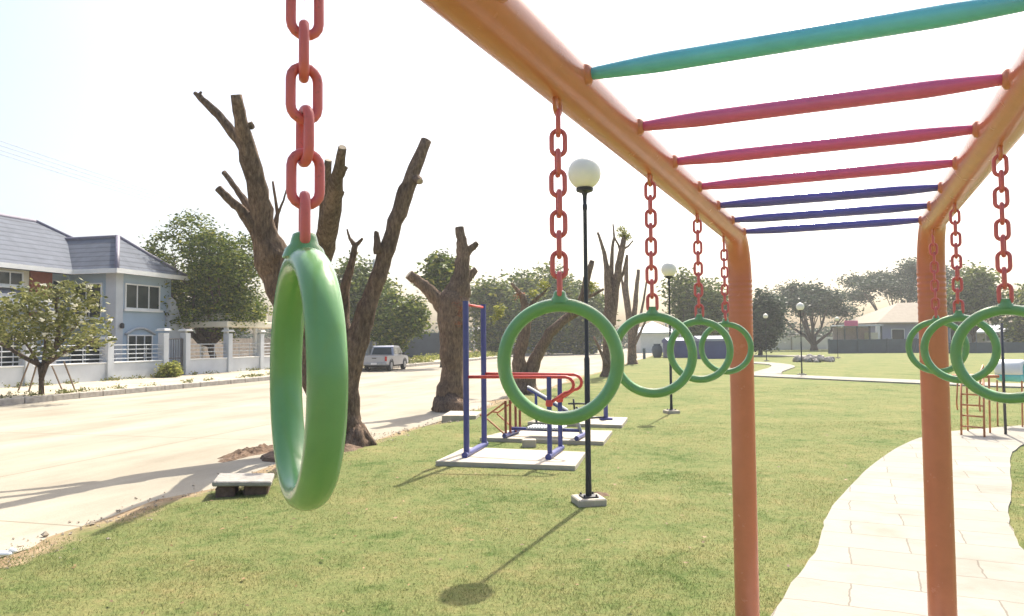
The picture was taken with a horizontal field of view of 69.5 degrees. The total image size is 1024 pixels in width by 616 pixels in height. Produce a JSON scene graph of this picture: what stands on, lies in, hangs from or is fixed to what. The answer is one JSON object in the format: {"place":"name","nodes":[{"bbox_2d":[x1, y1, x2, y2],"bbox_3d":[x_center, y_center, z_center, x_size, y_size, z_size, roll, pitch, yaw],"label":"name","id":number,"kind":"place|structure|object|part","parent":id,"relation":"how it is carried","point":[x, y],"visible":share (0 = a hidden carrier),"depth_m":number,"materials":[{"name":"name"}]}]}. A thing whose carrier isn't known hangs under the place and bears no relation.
{"place":"outdoors","nodes":[
{"label":"outdoors","id":0,"kind":"place"},
{"bbox_2d":[190,338,270,358],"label":"garden wall","id":1,"kind":"structure","parent":0,"point":[235,351],"depth_m":52.51,"materials":[{"name":"concrete"}]},
{"bbox_2d":[0,352,530,398],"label":"pavement","id":2,"kind":"structure","parent":0,"point":[130,383],"depth_m":30.25,"materials":[{"name":"beige concrete"}]},
{"bbox_2d":[17,362,29,390],"bbox_3d":[-17.071,2.397,25.802,0.393,1.088,0.054,0,-3,-17],"label":"support stake","id":3,"kind":"object","parent":2,"relation":"on","point":[23,376],"visible":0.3,"depth_m":25.78,"materials":[{"name":"brown wood"}]},
{"bbox_2d":[28,366,36,391],"bbox_3d":[-16.229,2.347,25.011,0.430,1.107,0.054,-1,-3,15],"label":"support stake","id":4,"kind":"object","parent":2,"relation":"on","point":[32,378],"visible":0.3,"depth_m":25.00,"materials":[{"name":"brown wood"}]},
{"bbox_2d":[51,366,62,389],"bbox_3d":[-16.166,2.501,26.244,0.513,0.911,0.055,-1,-3,12],"label":"support stake","id":5,"kind":"object","parent":2,"relation":"on","point":[57,378],"visible":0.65,"depth_m":26.23,"materials":[{"name":"brown wood"}]},
{"bbox_2d":[0,274,117,393],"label":"frangipani tree","id":6,"kind":"object","parent":2,"relation":"on","point":[60,322],"visible":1,"depth_m":23.62,"materials":[{"name":"green plant"}]},
{"bbox_2d":[63,361,75,389],"bbox_3d":[-15.429,2.384,25.749,0.434,1.083,0.054,0,-3,-15],"label":"support stake","id":7,"kind":"object","parent":2,"relation":"on","point":[69,374],"visible":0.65,"depth_m":25.73,"materials":[{"name":"brown wood"}]},
{"bbox_2d":[154,360,184,377],"bbox_3d":[-16.192,2.957,35.012,1.406,0.992,1.837,-1,-2,0],"label":"shrub","id":8,"kind":"object","parent":2,"relation":"on","point":[172,369],"visible":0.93,"depth_m":34.62,"materials":[{"name":"green plant"}]},
{"bbox_2d":[0,359,431,397],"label":"weeds","id":9,"kind":"object","parent":2,"relation":"on","point":[59,391],"visible":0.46,"depth_m":29.59,"materials":[{"name":"green plant"}]},
{"bbox_2d":[6,389,544,568],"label":"gravel","id":10,"kind":"structure","parent":0,"point":[45,534],"depth_m":8.17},
{"bbox_2d":[0,348,652,556],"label":"road","id":11,"kind":"structure","parent":0,"point":[82,461],"depth_m":14.21,"materials":[{"name":"concrete"}]},
{"bbox_2d":[217,443,272,462],"bbox_3d":[-4.203,2.332,11.981,0.627,0.176,2.167,-1,-3,15],"label":"earth mound","id":12,"kind":"object","parent":11,"relation":"on","point":[263,448],"visible":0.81,"depth_m":11.75,"materials":[{"name":"soil"}]},
{"bbox_2d":[0,352,549,405],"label":"kerb","id":13,"kind":"structure","parent":11,"relation":"on","point":[36,399],"depth_m":26.85,"materials":[{"name":"concrete"}]},
{"bbox_2d":[363,345,407,370],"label":"pickup truck","id":14,"kind":"object","parent":11,"relation":"on","point":[389,357],"visible":0.94,"depth_m":45.00,"materials":[{"name":"silver metal"}]},
{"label":"rear window","id":15,"kind":"part","parent":14,"relation":"part of","materials":[{"name":"black glass"}]},
{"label":"side window","id":16,"kind":"part","parent":14,"relation":"part of","materials":[{"name":"grey glass"}]},
{"bbox_2d":[0,341,1023,615],"bbox_3d":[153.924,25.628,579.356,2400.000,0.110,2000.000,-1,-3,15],"label":"lawn","id":17,"kind":"structure","parent":0,"point":[652,373],"depth_m":7.02,"materials":[{"name":"green plant"}]},
{"bbox_2d":[0,547,16,555],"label":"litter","id":18,"kind":"object","parent":17,"relation":"on","point":[11,551],"visible":1,"depth_m":5.94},
{"bbox_2d":[0,329,171,387],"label":"garden fence","id":19,"kind":"object","parent":17,"relation":"on","point":[107,366],"visible":0.58,"depth_m":31.73,"materials":[{"name":"grey paint"}]},
{"bbox_2d":[0,213,189,365],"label":"house","id":20,"kind":"structure","parent":17,"relation":"on","point":[128,276],"depth_m":37.31,"materials":[{"name":"blue stone"}]},
{"bbox_2d":[0,270,25,287],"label":"window","id":21,"kind":"structure","parent":20,"relation":"in","point":[7,278],"depth_m":34.15,"materials":[{"name":"white paint"}]},
{"bbox_2d":[0,332,37,365],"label":"window","id":22,"kind":"structure","parent":20,"relation":"in","point":[11,359],"depth_m":34.22,"materials":[{"name":"white paint"}]},
{"bbox_2d":[52,279,67,312],"bbox_3d":[-22.601,-0.501,36.860,0.067,1.800,0.950,-1,-3,15],"label":"window","id":23,"kind":"structure","parent":20,"relation":"in","point":[54,281],"depth_m":36.82,"materials":[{"name":"grey paint"}]},
{"bbox_2d":[69,336,101,362],"bbox_3d":[-21.359,2.346,36.966,1.900,1.900,0.067,-1,-3,15],"label":"window","id":24,"kind":"structure","parent":20,"relation":"in","point":[90,348],"depth_m":36.94,"materials":[{"name":"white paint"}]},
{"bbox_2d":[70,283,103,320],"bbox_3d":[-21.394,-0.298,37.039,2.140,1.910,0.158,-1,-3,15],"label":"window","id":25,"kind":"structure","parent":20,"relation":"in","point":[100,289],"depth_m":36.99,"materials":[{"name":"white paint"}]},
{"bbox_2d":[126,335,152,360],"bbox_3d":[-19.207,2.277,38.118,0.067,1.800,1.750,-1,-3,15],"label":"window","id":26,"kind":"structure","parent":20,"relation":"in","point":[131,339],"depth_m":38.10,"materials":[{"name":"white paint"}]},
{"bbox_2d":[123,283,162,312],"bbox_3d":[-19.150,-0.510,38.372,0.158,1.410,2.690,-1,-3,15],"label":"window","id":27,"kind":"structure","parent":20,"relation":"in","point":[137,297],"depth_m":38.30,"materials":[{"name":"white paint"}]},
{"bbox_2d":[138,208,272,357],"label":"garden tree","id":28,"kind":"object","parent":17,"relation":"on","point":[217,282],"visible":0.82,"depth_m":41.19,"materials":[{"name":"green plant"}]},
{"bbox_2d":[182,313,271,357],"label":"carport","id":29,"kind":"object","parent":17,"relation":"on","point":[224,324],"visible":0.3,"depth_m":41.45,"materials":[{"name":"white paint"}]},
{"bbox_2d":[212,473,273,497],"bbox_3d":[-3.047,2.030,8.405,0.621,0.238,0.550,0,-3,-14],"label":"bench","id":30,"kind":"object","parent":17,"relation":"on","point":[227,484],"visible":0.85,"depth_m":8.22,"materials":[{"name":"grey concrete"}]},
{"bbox_2d":[178,329,370,374],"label":"garden fence","id":31,"kind":"object","parent":17,"relation":"on","point":[227,362],"visible":0.56,"depth_m":40.50,"materials":[{"name":"grey paint"}]},
{"bbox_2d":[169,338,182,374],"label":"metal gate","id":32,"kind":"structure","parent":31,"relation":"attached to","point":[181,352],"depth_m":37.02,"materials":[{"name":"grey metal"}]},
{"bbox_2d":[260,443,362,461],"bbox_3d":[-3.032,2.228,11.955,1.594,0.242,2.176,-1,-3,15],"label":"earth mound","id":33,"kind":"object","parent":17,"relation":"on","point":[269,455],"visible":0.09,"depth_m":11.45,"materials":[{"name":"soil"}]},
{"bbox_2d":[193,91,430,446],"bbox_3d":[-3.404,-0.475,12.056,3.394,6.147,2.662,-2,-3,22],"label":"pruned tree","id":34,"kind":"object","parent":17,"relation":"on","point":[254,210],"visible":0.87,"depth_m":12.18,"materials":[{"name":"brown plant"}]},
{"bbox_2d":[332,250,405,336],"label":"roadside tree","id":35,"kind":"object","parent":17,"relation":"on","point":[360,277],"visible":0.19,"depth_m":60.77,"materials":[{"name":"green plant"}]},
{"bbox_2d":[365,259,374,346],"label":"utility pole","id":36,"kind":"object","parent":17,"relation":"on","point":[373,265],"visible":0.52,"depth_m":62.13,"materials":[{"name":"grey paint"}]},
{"bbox_2d":[0,150,401,274],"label":"power line","id":37,"kind":"object","parent":36,"relation":"attached to","point":[139,194],"visible":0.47,"depth_m":32.36,"materials":[{"name":"grey paint"}]},
{"bbox_2d":[0,145,404,273],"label":"power line","id":38,"kind":"object","parent":36,"relation":"attached to","point":[144,192],"visible":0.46,"depth_m":31.97,"materials":[{"name":"grey paint"}]},
{"bbox_2d":[0,154,404,277],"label":"power line","id":39,"kind":"object","parent":36,"relation":"attached to","point":[135,196],"visible":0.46,"depth_m":32.78,"materials":[{"name":"grey paint"}]},
{"bbox_2d":[1,141,404,271],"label":"power line","id":40,"kind":"object","parent":36,"relation":"attached to","point":[136,186],"visible":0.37,"depth_m":30.53,"materials":[{"name":"grey paint"}]},
{"bbox_2d":[370,282,434,354],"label":"roadside tree","id":41,"kind":"object","parent":17,"relation":"on","point":[399,320],"visible":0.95,"depth_m":56.69,"materials":[{"name":"green plant"}]},
{"bbox_2d":[369,333,439,357],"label":"boundary fence","id":42,"kind":"object","parent":17,"relation":"on","point":[430,344],"visible":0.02,"depth_m":75.84,"materials":[{"name":"stone"}]},
{"bbox_2d":[409,248,473,366],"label":"roadside tree","id":43,"kind":"object","parent":17,"relation":"on","point":[439,270],"visible":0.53,"depth_m":49.44,"materials":[{"name":"green plant"}]},
{"bbox_2d":[406,226,478,412],"bbox_3d":[-1.717,0.409,18.844,1.738,5.041,1.152,1,-3,-38],"label":"pruned tree","id":44,"kind":"object","parent":17,"relation":"on","point":[449,299],"visible":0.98,"depth_m":18.69,"materials":[{"name":"brown plant"}]},
{"bbox_2d":[442,411,480,422],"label":"concrete slab","id":45,"kind":"structure","parent":17,"relation":"on","point":[453,416],"depth_m":16.16,"materials":[{"name":"grey concrete"}]},
{"bbox_2d":[408,347,532,362],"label":"verge grass","id":46,"kind":"structure","parent":17,"relation":"on","point":[432,357],"depth_m":65.94,"materials":[{"name":"green plant"}]},
{"bbox_2d":[469,273,530,353],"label":"roadside tree","id":47,"kind":"object","parent":17,"relation":"on","point":[492,295],"visible":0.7,"depth_m":83.18,"materials":[{"name":"green plant"}]},
{"bbox_2d":[436,447,584,470],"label":"concrete slab","id":48,"kind":"structure","parent":17,"relation":"on","point":[516,458],"depth_m":10.09,"materials":[{"name":"grey concrete"}]},
{"bbox_2d":[461,301,582,459],"bbox_3d":[0.204,1.008,10.754,1.620,2.207,1.189,-1,-3,12],"label":"dip bar station","id":49,"kind":"object","parent":48,"relation":"on","point":[550,401],"visible":0.97,"depth_m":10.43,"materials":[{"name":"blue paint"}]},
{"bbox_2d":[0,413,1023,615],"bbox_3d":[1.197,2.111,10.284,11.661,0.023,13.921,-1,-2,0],"label":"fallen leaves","id":50,"kind":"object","parent":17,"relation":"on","point":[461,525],"visible":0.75,"depth_m":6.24,"materials":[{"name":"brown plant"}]},
{"bbox_2d":[522,439,535,447],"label":"concrete block","id":51,"kind":"structure","parent":17,"relation":"on","point":[527,443],"depth_m":11.69,"materials":[{"name":"grey concrete"}]},
{"bbox_2d":[477,328,597,352],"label":"building","id":52,"kind":"structure","parent":17,"relation":"on","point":[570,351],"depth_m":97.84,"materials":[{"name":"stone"}]},
{"bbox_2d":[498,260,592,354],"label":"roadside tree","id":53,"kind":"object","parent":17,"relation":"on","point":[541,324],"visible":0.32,"depth_m":88.09,"materials":[{"name":"green plant"}]},
{"bbox_2d":[480,430,611,445],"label":"concrete slab","id":54,"kind":"structure","parent":17,"relation":"on","point":[600,437],"depth_m":12.40,"materials":[{"name":"grey concrete"}]},
{"bbox_2d":[480,400,584,440],"bbox_3d":[0.371,1.869,12.548,1.730,0.620,0.760,-1,-3,18],"label":"stretching machine","id":55,"kind":"object","parent":54,"relation":"on","point":[515,429],"visible":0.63,"depth_m":12.44,"materials":[{"name":"blue paint"}]},
{"bbox_2d":[489,260,603,394],"bbox_3d":[1.133,0.797,24.375,3.876,4.762,1.108,-1,-2,0],"label":"pruned tree","id":56,"kind":"object","parent":17,"relation":"on","point":[531,365],"visible":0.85,"depth_m":24.24,"materials":[{"name":"brown plant"}]},
{"bbox_2d":[528,416,627,427],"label":"concrete slab","id":57,"kind":"structure","parent":17,"relation":"on","point":[617,422],"depth_m":14.52,"materials":[{"name":"grey concrete"}]},
{"bbox_2d":[527,386,612,421],"bbox_3d":[1.172,1.922,14.923,1.738,0.707,0.472,-1,-2,0],"label":"sit up bench","id":58,"kind":"object","parent":57,"relation":"on","point":[544,397],"visible":0.61,"depth_m":14.87,"materials":[{"name":"metal"}]},
{"bbox_2d":[568,156,606,506],"bbox_3d":[0.781,0.227,7.737,0.352,3.666,0.352,0,-3,-11],"label":"street lamp","id":59,"kind":"object","parent":17,"relation":"on","point":[584,174],"visible":0.98,"depth_m":7.69,"materials":[{"name":"metal"}]},
{"bbox_2d":[558,275,621,353],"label":"roadside tree","id":60,"kind":"object","parent":17,"relation":"on","point":[597,303],"visible":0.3,"depth_m":90.27,"materials":[{"name":"green plant"}]},
{"bbox_2d":[185,313,1010,350],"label":"trees","id":61,"kind":"object","parent":17,"relation":"on","point":[821,333],"depth_m":131.24,"materials":[{"name":"green plant"}]},
{"bbox_2d":[594,492,609,495],"bbox_3d":[0.964,2.060,8.082,0.228,0.091,0.224,0,-3,-10],"label":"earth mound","id":62,"kind":"object","parent":17,"relation":"on","point":[602,494],"visible":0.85,"depth_m":8.04,"materials":[{"name":"soil"}]},
{"bbox_2d":[593,224,632,376],"bbox_3d":[4.626,-0.260,34.030,2.127,7.358,0.845,0,-3,-15],"label":"pruned tree","id":63,"kind":"object","parent":17,"relation":"on","point":[612,280],"visible":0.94,"depth_m":33.94,"materials":[{"name":"brown plant"}]},
{"bbox_2d":[621,259,646,363],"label":"pruned tree","id":64,"kind":"object","parent":17,"relation":"on","point":[633,337],"visible":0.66,"depth_m":50.24,"materials":[{"name":"brown plant"}]},
{"bbox_2d":[643,348,645,358],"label":"bollard","id":65,"kind":"object","parent":17,"relation":"on","point":[644,353],"visible":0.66,"depth_m":63.33,"materials":[{"name":"stone"}]},
{"bbox_2d":[636,322,671,352],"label":"house","id":66,"kind":"structure","parent":17,"relation":"on","point":[652,334],"depth_m":95.92,"materials":[{"name":"white paint"}]},
{"bbox_2d":[652,344,662,357],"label":"water jar","id":67,"kind":"object","parent":17,"relation":"on","point":[657,349],"visible":0.95,"depth_m":66.69,"materials":[{"name":"stone"}]},
{"bbox_2d":[661,262,679,413],"bbox_3d":[3.633,0.683,16.963,0.352,3.506,0.352,0,-3,-11],"label":"street lamp","id":68,"kind":"object","parent":17,"relation":"on","point":[668,270],"visible":0.94,"depth_m":16.91,"materials":[{"name":"metal"}]},
{"bbox_2d":[662,338,687,357],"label":"shed","id":69,"kind":"structure","parent":17,"relation":"on","point":[680,349],"depth_m":65.90,"materials":[{"name":"blue metal"}]},
{"bbox_2d":[656,266,728,337],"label":"roadside tree","id":70,"kind":"object","parent":17,"relation":"on","point":[683,297],"visible":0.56,"depth_m":78.17,"materials":[{"name":"green plant"}]},
{"bbox_2d":[693,336,725,358],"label":"shed","id":71,"kind":"structure","parent":17,"relation":"on","point":[714,347],"depth_m":61.91,"materials":[{"name":"blue metal"}]},
{"bbox_2d":[420,0,1023,615],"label":"overhead ladder","id":72,"kind":"object","parent":17,"relation":"on","point":[526,42],"visible":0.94,"depth_m":2.27,"materials":[{"name":"orange paint"}]},
{"bbox_2d":[270,0,347,510],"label":"hanging ring","id":73,"kind":"object","parent":72,"relation":"hanging from","point":[309,456],"visible":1,"depth_m":0.77,"materials":[{"name":"green plastic"}]},
{"bbox_2d":[497,108,623,424],"bbox_3d":[0.103,-0.093,1.607,0.274,0.693,0.046,-1,-2,4],"label":"hanging ring","id":74,"kind":"object","parent":72,"relation":"hanging from","point":[559,301],"visible":1,"depth_m":1.59,"materials":[{"name":"green plastic"}]},
{"bbox_2d":[617,181,696,397],"bbox_3d":[0.448,-0.062,2.361,0.274,0.696,0.046,-1,-3,11],"label":"hanging ring","id":75,"kind":"object","parent":72,"relation":"hanging from","point":[652,313],"visible":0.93,"depth_m":2.34,"materials":[{"name":"green plastic"}]},
{"bbox_2d":[667,219,733,382],"bbox_3d":[0.792,-0.032,3.127,0.274,0.697,0.046,-1,-3,14],"label":"hanging ring","id":76,"kind":"object","parent":72,"relation":"hanging from","point":[698,319],"visible":0.94,"depth_m":3.11,"materials":[{"name":"green plastic"}]},
{"bbox_2d":[699,240,753,374],"bbox_3d":[1.103,-0.005,3.820,0.274,0.697,0.046,-1,-3,16],"label":"hanging ring","id":77,"kind":"object","parent":72,"relation":"hanging from","point":[725,322],"visible":0.98,"depth_m":3.81,"materials":[{"name":"green plastic"}]},
{"bbox_2d":[905,235,969,373],"bbox_3d":[2.091,-0.021,3.644,0.274,0.697,0.046,-2,-3,30],"label":"hanging ring","id":78,"kind":"object","parent":72,"relation":"hanging from","point":[915,330],"visible":0.81,"depth_m":3.64,"materials":[{"name":"green plastic"}]},
{"bbox_2d":[920,209,1000,383],"bbox_3d":[1.772,-0.049,2.933,0.274,0.697,0.046,-2,-3,31],"label":"hanging ring","id":79,"kind":"object","parent":72,"relation":"hanging from","point":[987,329],"visible":0.94,"depth_m":2.93,"materials":[{"name":"green plastic"}]},
{"bbox_2d":[950,154,1023,403],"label":"hanging ring","id":80,"kind":"object","parent":72,"relation":"hanging from","point":[1005,306],"visible":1,"depth_m":2.05,"materials":[{"name":"green plastic"}]},
{"bbox_2d":[763,314,768,360],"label":"street lamp","id":81,"kind":"object","parent":17,"relation":"on","point":[765,316],"visible":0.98,"depth_m":54.06,"materials":[{"name":"metal"}]},
{"bbox_2d":[752,285,796,354],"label":"roadside tree","id":82,"kind":"object","parent":17,"relation":"on","point":[773,308],"visible":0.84,"depth_m":68.83,"materials":[{"name":"green plant"}]},
{"bbox_2d":[757,337,832,349],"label":"boundary wall","id":83,"kind":"structure","parent":17,"relation":"on","point":[792,343],"depth_m":103.80,"materials":[{"name":"white paint"}]},
{"bbox_2d":[796,303,806,374],"bbox_3d":[13.065,1.415,33.367,0.352,3.306,0.352,0,-3,-11],"label":"street lamp","id":84,"kind":"object","parent":17,"relation":"on","point":[800,307],"visible":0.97,"depth_m":33.32,"materials":[{"name":"metal"}]},
{"bbox_2d":[752,277,865,349],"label":"rain tree","id":85,"kind":"object","parent":17,"relation":"on","point":[816,300],"visible":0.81,"depth_m":95.98,"materials":[{"name":"green plant"}]},
{"bbox_2d":[792,354,834,361],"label":"rubble","id":86,"kind":"object","parent":17,"relation":"on","point":[811,358],"visible":0.95,"depth_m":51.15,"materials":[{"name":"stone"}]},
{"bbox_2d":[835,317,840,357],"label":"street lamp","id":87,"kind":"object","parent":17,"relation":"on","point":[836,318],"visible":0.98,"depth_m":60.09,"materials":[{"name":"metal"}]},
{"bbox_2d":[828,338,918,353],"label":"boundary fence","id":88,"kind":"object","parent":17,"relation":"on","point":[886,345],"visible":0.51,"depth_m":77.82,"materials":[{"name":"stone"}]},
{"bbox_2d":[832,255,962,310],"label":"rain tree","id":89,"kind":"object","parent":17,"relation":"on","point":[896,285],"visible":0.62,"depth_m":109.94,"materials":[{"name":"green plant"}]},
{"bbox_2d":[838,303,985,342],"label":"house","id":90,"kind":"structure","parent":17,"relation":"on","point":[898,320],"depth_m":86.28,"materials":[{"name":"beige tile"}]},
{"bbox_2d":[891,329,904,338],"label":"window","id":91,"kind":"structure","parent":90,"relation":"in","point":[895,333],"depth_m":85.89,"materials":[{"name":"white paint"}]},
{"bbox_2d":[949,328,954,340],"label":"window","id":92,"kind":"structure","parent":90,"relation":"in","point":[951,331],"depth_m":85.89,"materials":[{"name":"white paint"}]},
{"bbox_2d":[946,260,1008,342],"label":"roadside tree","id":93,"kind":"object","parent":17,"relation":"on","point":[978,292],"visible":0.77,"depth_m":83.16,"materials":[{"name":"green plant"}]},
{"bbox_2d":[948,342,1023,352],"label":"boundary fence","id":94,"kind":"object","parent":17,"relation":"on","point":[1009,347],"visible":0.36,"depth_m":73.82,"materials":[{"name":"stone"}]},
{"bbox_2d":[977,325,1012,342],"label":"building","id":95,"kind":"structure","parent":17,"relation":"on","point":[981,334],"depth_m":91.89,"materials":[{"name":"concrete"}]},
{"bbox_2d":[985,333,999,340],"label":"window","id":96,"kind":"structure","parent":95,"relation":"in","point":[986,336],"depth_m":91.86,"materials":[{"name":"white paint"}]},
{"bbox_2d":[983,283,1023,341],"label":"roadside tree","id":97,"kind":"object","parent":17,"relation":"on","point":[1014,330],"visible":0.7,"depth_m":79.90,"materials":[{"name":"green plant"}]},
{"bbox_2d":[0,0,1023,338],"label":"sky","id":98,"kind":"structure","parent":0,"point":[103,87],"materials":[{"name":"white"}]},
{"bbox_2d":[754,362,794,373],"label":"path","id":99,"kind":"structure","parent":0,"point":[777,368],"depth_m":39.71,"materials":[{"name":"concrete"}]},
{"bbox_2d":[754,355,823,356],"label":"path","id":100,"kind":"structure","parent":0,"point":[780,355],"depth_m":67.64,"materials":[{"name":"concrete"}]},
{"bbox_2d":[831,321,883,339],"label":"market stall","id":101,"kind":"object","parent":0,"point":[854,333],"visible":0.49,"depth_m":85.20,"materials":[{"name":"metal"}]},
{"bbox_2d":[729,373,1023,387],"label":"path","id":102,"kind":"structure","parent":0,"point":[912,381],"depth_m":28.72,"materials":[{"name":"concrete"}]},
{"bbox_2d":[771,425,1023,615],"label":"path","id":103,"kind":"structure","parent":0,"point":[868,558],"depth_m":6.00,"materials":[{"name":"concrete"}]},
{"bbox_2d":[952,365,999,436],"bbox_3d":[8.015,1.579,12.866,1.101,1.198,0.716,2,-3,-39],"label":"climbing ladder","id":104,"kind":"object","parent":103,"relation":"on","point":[989,376],"visible":0.67,"depth_m":12.68,"materials":[{"name":"orange paint"}]},
{"bbox_2d":[1000,323,1006,433],"bbox_3d":[8.416,1.232,12.636,0.044,1.950,0.042,-1,-2,0],"label":"sign pole","id":105,"kind":"object","parent":103,"relation":"on","point":[1003,376],"visible":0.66,"depth_m":12.63,"materials":[{"name":"red metal"}]},
{"bbox_2d":[994,359,1023,426],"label":"tunnel toy","id":106,"kind":"object","parent":103,"relation":"on","point":[1014,370],"visible":0.7,"depth_m":13.80,"materials":[{"name":"teal paint"}]}
]}

